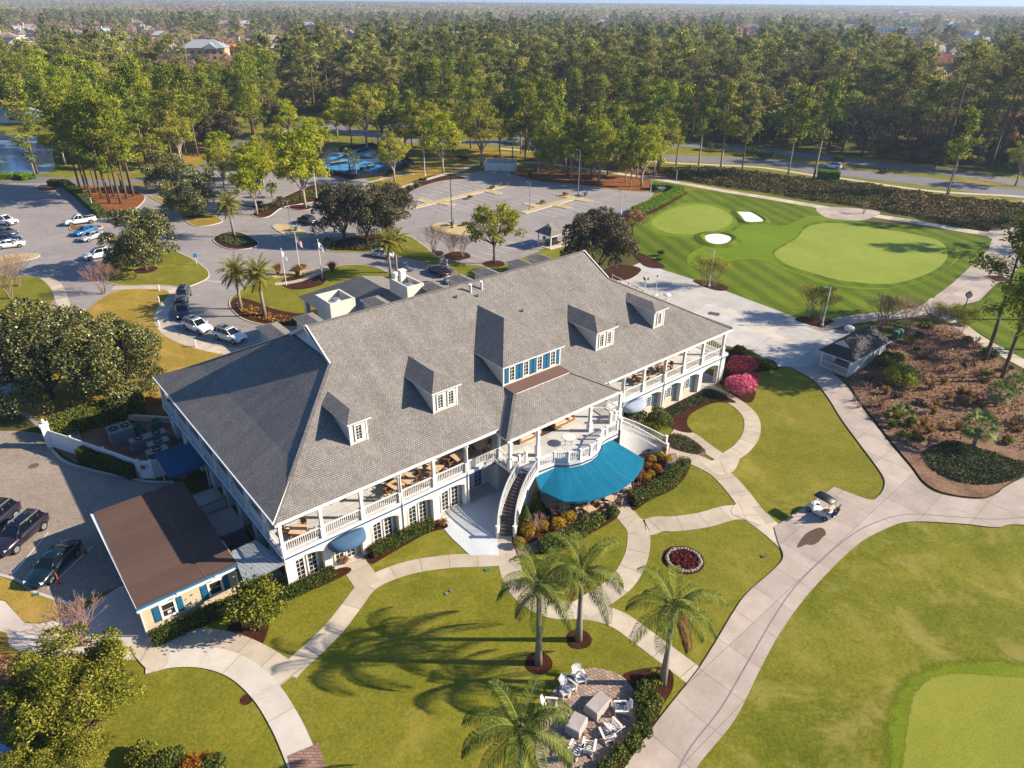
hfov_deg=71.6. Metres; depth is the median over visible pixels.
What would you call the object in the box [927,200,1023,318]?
cart path
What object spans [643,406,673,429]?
shrub
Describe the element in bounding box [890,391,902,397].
shrub
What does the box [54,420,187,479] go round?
equipment yard floor
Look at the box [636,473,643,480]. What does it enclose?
shrub
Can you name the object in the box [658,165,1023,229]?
bank shrubs
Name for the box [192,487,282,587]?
side court
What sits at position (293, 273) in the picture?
rock bed
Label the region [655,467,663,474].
shrub
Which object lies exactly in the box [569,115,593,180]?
pine tree
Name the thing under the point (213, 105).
spring tree
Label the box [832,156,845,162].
shrub
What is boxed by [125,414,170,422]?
garden wall
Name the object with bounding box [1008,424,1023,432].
shrub
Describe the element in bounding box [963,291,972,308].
post clock
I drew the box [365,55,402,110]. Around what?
pine tree
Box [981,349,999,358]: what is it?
shrub
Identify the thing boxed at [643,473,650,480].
shrub
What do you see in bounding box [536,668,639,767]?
paver patio
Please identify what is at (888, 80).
pine tree
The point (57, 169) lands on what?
pond bank
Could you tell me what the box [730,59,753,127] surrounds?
pine tree
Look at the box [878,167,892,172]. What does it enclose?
shrub
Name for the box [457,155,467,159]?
shrub
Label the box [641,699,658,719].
shrub
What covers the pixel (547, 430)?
rug
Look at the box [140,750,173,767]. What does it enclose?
shrub
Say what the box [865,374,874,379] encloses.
shrub
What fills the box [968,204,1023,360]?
pine tree
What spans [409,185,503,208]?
rock island
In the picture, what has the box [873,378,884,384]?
shrub
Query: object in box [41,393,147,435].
hedge
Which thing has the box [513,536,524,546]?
shrub
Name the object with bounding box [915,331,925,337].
shrub
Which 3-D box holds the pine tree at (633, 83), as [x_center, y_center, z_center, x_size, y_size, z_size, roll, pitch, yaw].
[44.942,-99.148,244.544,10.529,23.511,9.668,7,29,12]
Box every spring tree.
[32,115,66,164]
[133,121,166,149]
[138,133,167,153]
[148,109,194,163]
[200,141,238,191]
[203,129,235,178]
[208,89,229,110]
[216,94,241,119]
[224,149,279,214]
[233,93,262,133]
[234,141,258,165]
[235,134,277,187]
[236,141,276,193]
[260,124,291,161]
[269,129,290,153]
[271,99,298,128]
[273,127,332,207]
[287,115,325,152]
[315,118,332,153]
[318,96,343,137]
[332,98,362,142]
[334,83,387,146]
[354,82,400,141]
[369,130,412,182]
[374,94,405,144]
[389,111,415,143]
[407,100,450,156]
[412,113,432,150]
[417,109,465,172]
[429,98,460,140]
[442,111,467,152]
[455,96,507,166]
[464,201,526,263]
[490,112,511,141]
[519,126,552,172]
[528,109,562,133]
[555,129,594,180]
[577,115,624,182]
[610,103,650,140]
[621,124,667,186]
[646,108,686,169]
[650,108,686,163]
[1004,139,1023,185]
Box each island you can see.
[0,253,39,264]
[36,186,58,191]
[69,224,102,230]
[96,249,208,286]
[149,195,222,226]
[213,232,258,249]
[229,264,388,327]
[272,224,309,238]
[325,233,441,265]
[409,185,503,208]
[433,223,471,234]
[520,194,592,213]
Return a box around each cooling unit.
[69,431,82,440]
[103,424,112,436]
[105,420,135,447]
[128,428,167,452]
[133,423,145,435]
[145,436,172,449]
[145,444,168,460]
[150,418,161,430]
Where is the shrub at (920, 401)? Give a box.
[914,398,925,405]
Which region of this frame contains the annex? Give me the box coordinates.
[90,480,238,636]
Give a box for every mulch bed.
[76,185,144,213]
[135,266,157,272]
[144,396,170,415]
[187,214,201,217]
[227,567,350,643]
[231,297,317,325]
[281,275,325,289]
[328,234,402,250]
[367,519,447,563]
[404,175,464,191]
[434,251,443,255]
[444,251,469,259]
[483,260,504,266]
[512,502,573,544]
[525,652,552,673]
[535,514,617,552]
[567,629,591,648]
[603,265,640,279]
[610,667,673,767]
[630,458,690,509]
[631,454,665,487]
[633,252,664,267]
[635,191,686,217]
[659,389,735,432]
[662,546,704,573]
[668,434,705,454]
[693,280,727,290]
[719,350,779,402]
[795,316,833,326]
[833,324,1023,496]
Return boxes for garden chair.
[540,694,557,710]
[558,673,577,696]
[568,738,584,760]
[571,662,587,686]
[581,736,596,755]
[598,724,616,745]
[603,716,624,738]
[613,698,632,715]
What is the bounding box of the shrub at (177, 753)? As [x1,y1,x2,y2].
[156,744,188,767]
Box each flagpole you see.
[280,248,287,285]
[294,233,302,273]
[317,239,323,278]
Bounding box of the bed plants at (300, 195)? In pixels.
[258,188,324,209]
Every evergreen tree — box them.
[0,296,95,418]
[48,311,166,416]
[97,207,180,271]
[130,122,154,153]
[140,150,185,189]
[155,162,216,215]
[190,113,214,131]
[195,119,217,142]
[196,111,242,144]
[258,102,295,129]
[309,181,368,240]
[339,183,394,242]
[356,180,416,235]
[559,205,639,268]
[916,131,958,167]
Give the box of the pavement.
[501,148,1023,197]
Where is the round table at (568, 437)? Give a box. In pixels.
[562,433,574,444]
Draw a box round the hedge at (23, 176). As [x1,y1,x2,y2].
[0,171,36,180]
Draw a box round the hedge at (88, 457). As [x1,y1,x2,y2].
[74,445,136,480]
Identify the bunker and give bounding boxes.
[693,231,742,247]
[731,210,770,224]
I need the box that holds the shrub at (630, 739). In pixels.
[623,732,645,753]
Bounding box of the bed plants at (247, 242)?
[216,233,254,245]
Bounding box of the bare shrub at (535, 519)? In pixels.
[524,514,548,532]
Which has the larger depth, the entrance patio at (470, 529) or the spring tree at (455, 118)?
the spring tree at (455, 118)
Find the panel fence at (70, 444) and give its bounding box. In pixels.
[47,430,166,478]
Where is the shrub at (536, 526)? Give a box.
[529,521,538,530]
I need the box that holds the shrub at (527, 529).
[519,522,535,536]
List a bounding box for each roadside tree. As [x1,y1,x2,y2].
[667,83,699,165]
[691,86,717,165]
[710,79,743,166]
[725,98,763,169]
[776,85,815,174]
[806,76,847,178]
[944,104,985,194]
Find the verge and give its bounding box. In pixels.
[0,114,1023,207]
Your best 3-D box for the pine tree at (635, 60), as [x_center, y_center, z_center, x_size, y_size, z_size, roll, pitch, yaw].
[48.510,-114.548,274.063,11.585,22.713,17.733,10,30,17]
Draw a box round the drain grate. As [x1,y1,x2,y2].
[708,311,720,315]
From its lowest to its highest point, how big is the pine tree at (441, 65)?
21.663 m
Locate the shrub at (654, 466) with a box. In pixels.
[652,463,661,469]
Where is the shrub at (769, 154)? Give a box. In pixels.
[762,151,774,157]
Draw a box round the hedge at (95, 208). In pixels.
[46,179,106,217]
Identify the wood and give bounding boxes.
[0,6,1023,105]
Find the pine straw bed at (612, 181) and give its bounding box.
[509,169,653,190]
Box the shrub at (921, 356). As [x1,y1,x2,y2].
[919,354,927,359]
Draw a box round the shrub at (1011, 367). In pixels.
[1002,364,1014,370]
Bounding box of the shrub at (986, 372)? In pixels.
[980,370,993,376]
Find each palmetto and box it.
[322,236,336,246]
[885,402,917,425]
[978,345,998,357]
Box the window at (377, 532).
[372,520,382,543]
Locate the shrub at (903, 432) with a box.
[898,429,913,437]
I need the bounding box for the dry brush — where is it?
[851,326,1023,449]
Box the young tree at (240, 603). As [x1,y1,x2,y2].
[216,567,289,634]
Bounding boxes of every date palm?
[211,188,243,235]
[215,252,252,308]
[235,252,278,316]
[370,227,403,277]
[380,222,409,271]
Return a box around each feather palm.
[461,674,573,767]
[497,540,586,665]
[538,532,623,642]
[625,564,727,686]
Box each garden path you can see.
[143,628,300,685]
[145,646,312,767]
[287,743,325,767]
[289,552,506,677]
[341,556,380,590]
[498,536,698,682]
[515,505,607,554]
[572,503,649,617]
[626,505,763,534]
[659,453,678,493]
[668,446,780,547]
[671,429,728,459]
[705,384,760,459]
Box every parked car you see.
[0,226,18,234]
[0,233,22,239]
[0,239,25,249]
[23,538,81,587]
[72,225,97,235]
[78,230,103,241]
[174,302,190,319]
[369,247,393,257]
[427,264,450,276]
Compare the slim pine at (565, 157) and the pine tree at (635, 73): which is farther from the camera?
the pine tree at (635, 73)
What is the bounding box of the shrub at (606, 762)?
[596,756,617,767]
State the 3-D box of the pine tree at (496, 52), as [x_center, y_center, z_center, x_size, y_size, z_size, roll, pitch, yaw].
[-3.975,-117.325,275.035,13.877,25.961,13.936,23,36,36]
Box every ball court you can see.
[322,147,409,179]
[324,164,353,171]
[328,153,359,161]
[349,148,377,155]
[352,161,382,171]
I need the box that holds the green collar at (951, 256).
[772,221,956,287]
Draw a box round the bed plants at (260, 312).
[234,301,295,321]
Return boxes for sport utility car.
[0,497,21,526]
[0,508,49,555]
[82,245,111,260]
[173,283,191,302]
[181,314,212,334]
[211,323,247,344]
[297,214,316,225]
[502,137,517,143]
[823,161,842,169]
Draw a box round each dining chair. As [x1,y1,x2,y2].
[281,525,290,537]
[289,536,299,545]
[298,517,307,530]
[306,526,314,538]
[382,487,391,498]
[412,469,419,480]
[422,463,430,471]
[424,471,430,478]
[437,458,445,466]
[445,458,453,467]
[468,447,475,456]
[484,438,491,447]
[551,504,558,514]
[568,504,575,509]
[579,503,586,510]
[579,510,585,517]
[592,501,600,510]
[615,498,623,507]
[631,482,638,489]
[656,366,662,374]
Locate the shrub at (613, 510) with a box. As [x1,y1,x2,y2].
[605,505,619,516]
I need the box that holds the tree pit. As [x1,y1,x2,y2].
[983,275,1013,281]
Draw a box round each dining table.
[288,524,307,540]
[386,479,404,492]
[401,473,416,486]
[426,463,443,473]
[449,451,463,464]
[471,440,488,454]
[558,502,569,514]
[583,504,595,514]
[605,494,616,505]
[636,372,649,378]
[658,363,671,368]
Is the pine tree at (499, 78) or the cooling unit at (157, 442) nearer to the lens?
the cooling unit at (157, 442)
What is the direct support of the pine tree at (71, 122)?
on the mulch bed at (136, 201)
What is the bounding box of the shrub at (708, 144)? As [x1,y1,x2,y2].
[702,141,713,148]
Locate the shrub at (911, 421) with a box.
[904,417,916,425]
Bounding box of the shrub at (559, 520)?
[551,516,566,529]
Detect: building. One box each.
[735,28,750,35]
[876,27,918,35]
[893,10,911,12]
[903,12,923,14]
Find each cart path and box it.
[625,365,1023,767]
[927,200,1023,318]
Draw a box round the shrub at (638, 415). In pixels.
[623,410,647,424]
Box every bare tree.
[0,81,12,106]
[0,248,32,285]
[0,259,21,298]
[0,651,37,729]
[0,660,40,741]
[25,590,107,646]
[76,260,121,293]
[185,62,193,73]
[222,61,234,68]
[236,86,266,104]
[243,74,271,97]
[272,67,289,90]
[321,78,348,95]
[343,63,363,80]
[416,224,447,252]
[436,232,459,255]
[448,231,471,256]
[570,96,586,115]
[574,89,596,119]
[623,206,645,234]
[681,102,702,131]
[689,252,721,285]
[701,256,734,286]
[796,282,833,317]
[805,284,843,319]
[832,122,861,150]
[860,201,870,213]
[867,293,906,327]
[879,294,909,324]
[887,293,931,331]
[905,112,940,149]
[905,120,948,161]
[922,300,950,329]
[933,300,966,331]
[946,301,987,335]
[970,111,1013,155]
[998,257,1017,277]
[1002,105,1023,149]
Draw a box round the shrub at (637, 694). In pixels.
[632,688,651,704]
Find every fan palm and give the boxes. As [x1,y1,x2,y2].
[21,150,35,175]
[264,182,276,197]
[343,148,352,172]
[349,152,359,173]
[957,407,1002,446]
[985,378,1017,406]
[1004,371,1023,399]
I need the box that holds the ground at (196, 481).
[0,23,1023,498]
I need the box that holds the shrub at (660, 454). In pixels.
[656,451,664,458]
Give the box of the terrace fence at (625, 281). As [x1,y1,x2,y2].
[612,274,642,290]
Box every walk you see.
[0,585,151,659]
[22,272,70,307]
[111,285,239,353]
[274,266,328,285]
[344,173,413,189]
[401,162,1008,237]
[438,255,457,275]
[807,298,933,332]
[929,311,1023,367]
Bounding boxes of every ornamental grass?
[269,262,282,273]
[290,264,302,274]
[325,260,338,271]
[336,554,351,565]
[437,517,448,525]
[875,398,887,406]
[881,385,893,394]
[909,424,923,434]
[918,414,932,426]
[924,380,938,389]
[926,423,937,433]
[929,403,938,414]
[931,398,942,405]
[934,418,951,429]
[938,374,952,384]
[942,390,956,399]
[953,418,967,430]
[956,385,968,394]
[960,395,974,404]
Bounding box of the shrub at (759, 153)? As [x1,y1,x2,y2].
[755,150,767,157]
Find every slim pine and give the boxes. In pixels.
[366,94,384,144]
[382,83,404,144]
[402,89,418,145]
[416,95,433,116]
[435,70,467,151]
[454,77,486,148]
[510,77,533,153]
[511,77,542,124]
[514,80,536,135]
[526,75,557,120]
[532,119,551,174]
[534,112,557,171]
[534,130,568,178]
[536,110,554,167]
[544,79,568,123]
[554,125,576,168]
[578,133,611,177]
[581,101,599,127]
[611,140,638,182]
[617,98,636,154]
[622,133,651,176]
[624,127,644,186]
[632,109,648,133]
[636,83,664,159]
[639,80,680,167]
[649,115,667,176]
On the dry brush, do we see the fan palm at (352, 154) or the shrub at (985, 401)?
the shrub at (985, 401)
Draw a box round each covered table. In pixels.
[564,711,587,739]
[583,690,611,720]
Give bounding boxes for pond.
[0,135,54,172]
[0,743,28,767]
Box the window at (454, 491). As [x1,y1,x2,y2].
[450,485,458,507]
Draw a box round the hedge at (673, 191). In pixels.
[630,182,684,212]
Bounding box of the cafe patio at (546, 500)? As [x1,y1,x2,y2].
[538,455,631,516]
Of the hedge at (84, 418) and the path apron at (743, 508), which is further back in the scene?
the hedge at (84, 418)
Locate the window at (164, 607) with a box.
[158,598,178,619]
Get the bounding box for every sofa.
[516,432,534,443]
[549,417,568,428]
[568,415,574,421]
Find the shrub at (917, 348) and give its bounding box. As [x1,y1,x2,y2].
[913,346,921,351]
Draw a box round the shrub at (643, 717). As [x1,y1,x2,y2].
[634,705,656,723]
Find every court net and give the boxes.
[330,160,345,165]
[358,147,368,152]
[359,164,373,170]
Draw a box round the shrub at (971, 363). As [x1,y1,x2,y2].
[963,360,975,366]
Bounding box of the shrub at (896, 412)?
[891,409,906,418]
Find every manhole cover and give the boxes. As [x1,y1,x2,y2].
[29,463,38,467]
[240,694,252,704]
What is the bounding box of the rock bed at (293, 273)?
[273,268,319,277]
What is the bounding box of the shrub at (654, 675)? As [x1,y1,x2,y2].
[645,668,662,686]
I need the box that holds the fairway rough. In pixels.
[697,521,1023,767]
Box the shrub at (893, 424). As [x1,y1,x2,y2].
[888,420,897,427]
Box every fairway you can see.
[629,190,991,318]
[956,265,1023,358]
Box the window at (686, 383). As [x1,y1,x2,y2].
[683,377,689,389]
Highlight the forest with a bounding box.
[0,0,1023,25]
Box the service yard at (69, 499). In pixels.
[0,431,173,602]
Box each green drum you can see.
[891,330,899,339]
[897,328,903,337]
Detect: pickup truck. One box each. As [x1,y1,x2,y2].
[0,214,18,225]
[63,214,96,225]
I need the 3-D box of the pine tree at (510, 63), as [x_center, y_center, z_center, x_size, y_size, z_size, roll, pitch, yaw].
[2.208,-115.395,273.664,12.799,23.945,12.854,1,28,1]
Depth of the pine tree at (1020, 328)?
81.81 m
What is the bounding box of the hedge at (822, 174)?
[816,169,840,181]
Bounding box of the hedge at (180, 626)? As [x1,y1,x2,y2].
[150,582,296,646]
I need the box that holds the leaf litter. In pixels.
[850,327,1023,451]
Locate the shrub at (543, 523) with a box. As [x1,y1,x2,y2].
[538,519,549,531]
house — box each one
[0,31,19,43]
[0,107,42,122]
[11,24,25,31]
[16,26,36,31]
[16,28,39,41]
[22,23,36,28]
[70,28,81,40]
[96,26,111,38]
[130,19,142,29]
[140,24,155,35]
[151,29,169,38]
[160,42,181,55]
[180,37,230,61]
[219,19,232,28]
[222,41,242,59]
[238,19,249,27]
[263,33,281,47]
[304,21,314,28]
[342,28,353,37]
[596,20,609,25]
[749,23,758,33]
[782,45,806,61]
[924,53,966,76]
[934,43,956,54]
[943,20,963,29]
[965,29,982,39]
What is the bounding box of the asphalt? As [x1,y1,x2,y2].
[0,169,654,429]
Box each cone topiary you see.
[517,505,532,529]
[529,485,542,513]
[532,501,545,520]
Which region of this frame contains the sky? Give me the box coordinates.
[300,0,1023,5]
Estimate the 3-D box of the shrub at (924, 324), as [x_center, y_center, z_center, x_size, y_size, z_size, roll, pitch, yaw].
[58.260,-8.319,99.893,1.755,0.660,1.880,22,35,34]
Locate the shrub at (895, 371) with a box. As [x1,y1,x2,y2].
[883,363,921,387]
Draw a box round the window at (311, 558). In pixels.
[305,551,319,574]
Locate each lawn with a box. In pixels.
[0,275,53,320]
[0,350,884,767]
[0,576,75,622]
[0,631,94,748]
[10,289,223,423]
[166,128,207,166]
[379,150,532,185]
[439,241,590,279]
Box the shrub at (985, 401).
[979,398,989,406]
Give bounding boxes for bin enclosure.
[484,158,516,171]
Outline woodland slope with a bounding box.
[524,159,684,179]
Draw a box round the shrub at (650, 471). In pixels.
[646,469,655,476]
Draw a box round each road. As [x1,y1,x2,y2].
[0,166,213,185]
[199,123,1023,186]
[298,117,1023,198]
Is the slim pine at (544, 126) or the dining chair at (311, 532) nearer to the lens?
the dining chair at (311, 532)
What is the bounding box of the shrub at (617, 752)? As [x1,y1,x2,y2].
[610,743,631,766]
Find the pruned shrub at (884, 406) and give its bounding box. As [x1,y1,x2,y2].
[879,400,888,409]
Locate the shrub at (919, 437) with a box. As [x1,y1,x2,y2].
[911,434,925,441]
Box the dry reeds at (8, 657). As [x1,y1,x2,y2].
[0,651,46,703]
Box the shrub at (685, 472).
[676,468,687,476]
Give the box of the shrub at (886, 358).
[873,350,905,365]
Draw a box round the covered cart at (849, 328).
[844,325,854,331]
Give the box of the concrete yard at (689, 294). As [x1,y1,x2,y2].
[617,263,849,366]
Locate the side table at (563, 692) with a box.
[559,688,568,699]
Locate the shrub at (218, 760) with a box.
[197,751,228,767]
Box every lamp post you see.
[282,200,291,231]
[445,172,452,227]
[577,150,580,195]
[708,249,714,286]
[821,287,830,325]
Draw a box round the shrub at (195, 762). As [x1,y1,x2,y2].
[179,750,214,767]
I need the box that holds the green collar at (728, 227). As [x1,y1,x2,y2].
[648,202,736,236]
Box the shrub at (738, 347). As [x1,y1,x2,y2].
[733,344,745,352]
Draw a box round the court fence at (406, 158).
[316,136,413,179]
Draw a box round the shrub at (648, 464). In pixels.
[644,461,652,468]
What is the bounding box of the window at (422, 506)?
[417,500,427,521]
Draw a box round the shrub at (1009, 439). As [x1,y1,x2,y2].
[1002,434,1015,443]
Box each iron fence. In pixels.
[200,495,227,515]
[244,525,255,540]
[254,573,288,608]
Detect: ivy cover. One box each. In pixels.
[666,388,726,424]
[667,433,704,452]
[925,439,1023,484]
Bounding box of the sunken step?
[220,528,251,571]
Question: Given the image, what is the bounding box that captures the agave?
[291,224,299,230]
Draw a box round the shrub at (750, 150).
[746,147,756,154]
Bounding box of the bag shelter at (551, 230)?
[535,221,572,249]
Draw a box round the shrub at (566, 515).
[561,510,577,522]
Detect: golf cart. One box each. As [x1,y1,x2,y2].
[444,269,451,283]
[806,491,841,521]
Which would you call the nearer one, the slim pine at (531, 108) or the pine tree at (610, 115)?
the pine tree at (610, 115)
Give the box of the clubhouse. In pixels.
[152,250,732,583]
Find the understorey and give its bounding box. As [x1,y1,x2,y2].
[2,77,1023,166]
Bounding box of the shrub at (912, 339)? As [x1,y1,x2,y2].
[903,336,916,342]
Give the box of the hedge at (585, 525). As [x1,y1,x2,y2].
[537,509,606,554]
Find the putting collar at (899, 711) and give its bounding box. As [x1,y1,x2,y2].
[884,659,1023,767]
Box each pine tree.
[0,42,16,105]
[0,55,30,110]
[0,73,45,173]
[1,48,25,100]
[3,50,34,107]
[17,56,61,154]
[18,46,48,88]
[23,67,48,124]
[24,54,52,108]
[29,77,64,152]
[39,52,58,67]
[39,64,73,130]
[40,93,80,187]
[41,93,86,189]
[43,33,76,81]
[43,76,83,165]
[46,53,94,89]
[47,86,127,203]
[47,95,94,196]
[52,71,72,93]
[55,95,109,198]
[65,77,106,187]
[65,116,96,192]
[66,45,108,85]
[70,77,87,93]
[76,56,104,87]
[76,93,133,203]
[77,100,117,196]
[83,91,134,192]
[85,85,119,188]
[88,80,127,169]
[89,60,105,88]
[90,93,139,198]
[93,35,132,73]
[101,93,141,196]
[102,58,160,165]
[102,75,117,97]
[104,76,132,126]
[105,29,140,60]
[109,80,150,168]
[110,111,140,189]
[117,52,163,148]
[127,78,148,148]
[134,60,200,161]
[139,61,163,138]
[144,40,170,64]
[145,87,181,152]
[147,67,181,152]
[155,30,188,104]
[155,63,195,154]
[164,59,210,155]
[173,73,208,145]
[174,77,207,114]
[188,60,221,116]
[191,54,211,112]
[199,71,237,121]
[206,58,230,104]
[214,66,239,116]
[225,51,264,129]
[230,40,262,98]
[230,61,271,138]
[233,52,265,128]
[237,37,260,106]
[243,50,257,64]
[252,45,281,112]
[252,47,280,104]
[255,51,294,94]
[257,63,283,122]
[281,65,296,106]
[285,60,301,106]
[288,34,312,109]
[288,64,315,114]
[296,42,325,111]
[307,70,328,98]
[309,23,338,80]
[319,51,338,78]
[333,53,365,104]
[358,40,387,62]
[361,64,381,83]
[362,58,376,81]
[362,62,392,94]
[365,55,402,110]
[381,56,400,84]
[385,55,407,89]
[386,46,405,90]
[387,53,404,91]
[396,50,428,111]
[404,37,431,61]
[418,58,445,109]
[427,41,446,78]
[428,28,457,82]
[431,55,445,103]
[442,67,465,93]
[443,47,458,67]
[446,42,470,80]
[454,49,478,78]
[455,44,479,72]
[456,52,502,123]
[474,47,488,70]
[474,69,488,127]
[480,37,506,66]
[484,37,503,66]
[484,72,517,105]
[486,46,513,83]
[487,46,511,78]
[491,93,507,155]
[497,49,522,85]
[501,99,524,158]
[503,55,536,89]
[505,52,530,87]
[507,85,539,160]
[511,38,534,72]
[523,35,543,57]
[524,48,544,79]
[524,51,554,87]
[525,77,558,161]
[530,40,553,97]
[539,71,557,101]
[542,40,567,71]
[542,53,557,81]
[542,97,563,162]
[550,103,566,169]
[552,63,569,80]
[556,57,577,76]
[558,43,588,95]
[559,53,591,86]
[560,112,578,175]
[564,43,596,113]
[567,68,594,124]
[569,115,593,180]
[574,37,607,115]
[577,100,606,178]
[578,38,601,63]
[579,113,594,177]
[580,50,628,116]
[582,71,597,104]
[583,54,615,116]
[597,37,620,115]
[603,45,622,113]
[603,45,627,108]
[603,103,624,174]
[605,52,638,102]
[613,105,634,172]
[614,80,641,103]
[615,40,642,105]
[626,61,661,108]
[628,55,651,94]
[628,72,643,118]
[630,59,658,93]
[633,29,661,57]
[633,36,662,60]
[640,52,660,75]
[649,58,670,81]
[650,64,698,101]
[653,71,669,80]
[655,37,676,57]
[656,57,673,78]
[662,28,703,100]
[662,38,714,79]
[663,46,689,71]
[669,63,688,109]
[687,42,700,84]
[689,48,719,122]
[690,51,726,87]
[690,71,711,139]
[698,77,719,124]
[702,23,732,75]
[707,70,729,87]
[710,74,747,110]
[711,43,739,84]
[714,43,736,79]
[717,63,734,84]
[726,54,756,140]
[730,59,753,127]
[730,79,761,137]
[734,60,765,134]
[735,46,748,93]
[738,95,760,138]
[739,38,765,68]
[740,54,780,128]
[748,74,774,136]
[755,53,788,105]
[756,84,784,142]
[757,37,786,70]
[760,44,786,88]
[767,66,799,130]
[771,26,805,88]
[778,81,804,137]
[779,36,815,93]
[793,61,809,86]
[795,91,821,143]
[797,69,811,89]
[801,32,826,80]
[802,61,818,79]
[805,70,831,126]
[806,78,829,128]
[807,37,849,81]
[809,42,839,70]
[813,74,834,109]
[813,83,830,125]
[823,46,871,90]
[827,71,861,106]
[833,51,857,90]
[835,88,875,154]
[839,58,871,106]
[842,83,865,109]
[843,62,892,138]
[854,50,878,82]
[854,65,908,147]
[855,63,899,139]
[858,57,903,149]
[863,80,882,103]
[868,84,924,157]
[872,31,904,105]
[877,77,914,144]
[878,40,907,69]
[882,55,902,84]
[886,52,934,152]
[890,94,911,120]
[891,42,947,137]
[894,57,928,133]
[894,79,940,150]
[897,75,928,136]
[899,38,918,58]
[899,68,948,158]
[904,46,932,79]
[915,77,956,109]
[927,75,984,130]
[931,96,966,153]
[941,37,1001,163]
[946,61,984,135]
[947,42,973,98]
[954,83,972,109]
[962,44,991,98]
[965,61,1023,156]
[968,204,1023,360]
[969,55,997,103]
[969,80,1005,113]
[970,84,995,145]
[971,106,1005,164]
[973,58,1010,137]
[986,76,1021,149]
[988,48,1023,166]
[991,238,1023,377]
[992,81,1023,153]
[993,33,1022,82]
[996,36,1023,162]
[1005,283,1023,382]
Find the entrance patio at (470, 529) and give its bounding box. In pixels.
[438,488,503,555]
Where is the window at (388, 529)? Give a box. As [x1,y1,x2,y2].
[382,516,393,537]
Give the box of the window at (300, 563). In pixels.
[296,556,307,579]
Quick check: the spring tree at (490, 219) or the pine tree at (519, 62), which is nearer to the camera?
the spring tree at (490, 219)
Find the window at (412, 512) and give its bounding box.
[408,504,417,526]
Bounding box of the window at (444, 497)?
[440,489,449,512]
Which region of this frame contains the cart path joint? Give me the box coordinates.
[678,514,1023,767]
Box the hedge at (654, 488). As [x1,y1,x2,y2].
[626,455,692,505]
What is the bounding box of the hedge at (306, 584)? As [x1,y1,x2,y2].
[289,565,337,596]
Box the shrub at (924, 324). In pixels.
[919,321,932,328]
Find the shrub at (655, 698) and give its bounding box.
[644,688,663,706]
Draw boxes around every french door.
[333,552,344,563]
[345,548,356,557]
[469,475,472,490]
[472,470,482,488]
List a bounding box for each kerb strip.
[0,573,73,604]
[42,434,170,482]
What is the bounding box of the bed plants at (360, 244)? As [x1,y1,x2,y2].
[328,237,406,249]
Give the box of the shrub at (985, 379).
[979,376,991,383]
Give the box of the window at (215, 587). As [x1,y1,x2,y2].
[206,577,224,597]
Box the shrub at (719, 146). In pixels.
[714,143,726,148]
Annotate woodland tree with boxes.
[97,67,113,78]
[99,55,116,65]
[140,65,178,86]
[272,91,296,102]
[276,80,308,107]
[312,70,334,83]
[323,82,347,97]
[326,79,352,101]
[354,80,378,104]
[396,84,421,111]
[484,87,512,113]
[543,96,580,118]
[669,96,696,124]
[709,100,726,131]
[715,96,741,131]
[743,109,775,139]
[765,93,791,135]
[765,106,796,146]
[773,68,797,94]
[787,100,821,146]
[819,101,851,149]
[852,100,875,117]
[934,107,965,134]
[939,112,968,137]
[975,119,1019,156]
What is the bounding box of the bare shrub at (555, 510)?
[547,500,564,520]
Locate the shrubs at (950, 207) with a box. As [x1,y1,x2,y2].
[899,193,998,222]
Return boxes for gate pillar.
[38,419,52,448]
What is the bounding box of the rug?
[540,426,560,435]
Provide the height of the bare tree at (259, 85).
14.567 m
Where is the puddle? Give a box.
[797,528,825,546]
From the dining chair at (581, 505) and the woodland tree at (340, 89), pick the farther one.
the woodland tree at (340, 89)
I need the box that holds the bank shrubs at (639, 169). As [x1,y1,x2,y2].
[527,157,669,175]
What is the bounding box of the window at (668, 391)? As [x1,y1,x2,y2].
[665,386,671,398]
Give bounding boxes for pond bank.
[0,129,60,176]
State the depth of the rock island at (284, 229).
139.03 m
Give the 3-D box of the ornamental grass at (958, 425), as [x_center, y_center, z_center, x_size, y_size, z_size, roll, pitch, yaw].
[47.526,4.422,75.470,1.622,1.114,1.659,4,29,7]
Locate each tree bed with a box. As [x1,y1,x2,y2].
[238,184,323,217]
[288,204,310,210]
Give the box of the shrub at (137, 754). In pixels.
[123,737,157,767]
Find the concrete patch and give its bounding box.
[721,308,796,348]
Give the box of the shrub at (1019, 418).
[1012,414,1023,426]
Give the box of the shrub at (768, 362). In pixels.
[758,358,777,369]
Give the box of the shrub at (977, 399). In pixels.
[972,395,980,404]
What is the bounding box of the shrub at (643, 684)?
[636,677,654,694]
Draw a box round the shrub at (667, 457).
[664,455,672,461]
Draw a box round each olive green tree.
[0,621,147,767]
[0,701,115,767]
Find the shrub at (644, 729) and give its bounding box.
[631,720,653,739]
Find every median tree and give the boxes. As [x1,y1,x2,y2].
[400,68,419,128]
[413,58,436,131]
[417,55,447,104]
[435,55,468,108]
[440,85,473,122]
[454,55,489,124]
[480,73,504,130]
[561,66,592,119]
[585,73,613,113]
[608,76,635,113]
[645,76,666,125]
[648,78,677,116]
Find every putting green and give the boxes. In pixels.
[652,205,731,233]
[775,223,947,283]
[901,673,1023,767]
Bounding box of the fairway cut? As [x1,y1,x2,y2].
[686,215,961,289]
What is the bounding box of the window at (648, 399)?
[645,395,651,408]
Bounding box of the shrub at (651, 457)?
[647,454,656,461]
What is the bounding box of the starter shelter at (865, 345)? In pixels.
[818,324,891,377]
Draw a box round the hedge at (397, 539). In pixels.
[367,516,435,558]
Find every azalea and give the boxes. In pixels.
[724,373,757,395]
[726,355,757,373]
[745,371,761,383]
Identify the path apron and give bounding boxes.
[131,642,168,671]
[704,452,739,474]
[731,498,764,524]
[816,207,879,220]

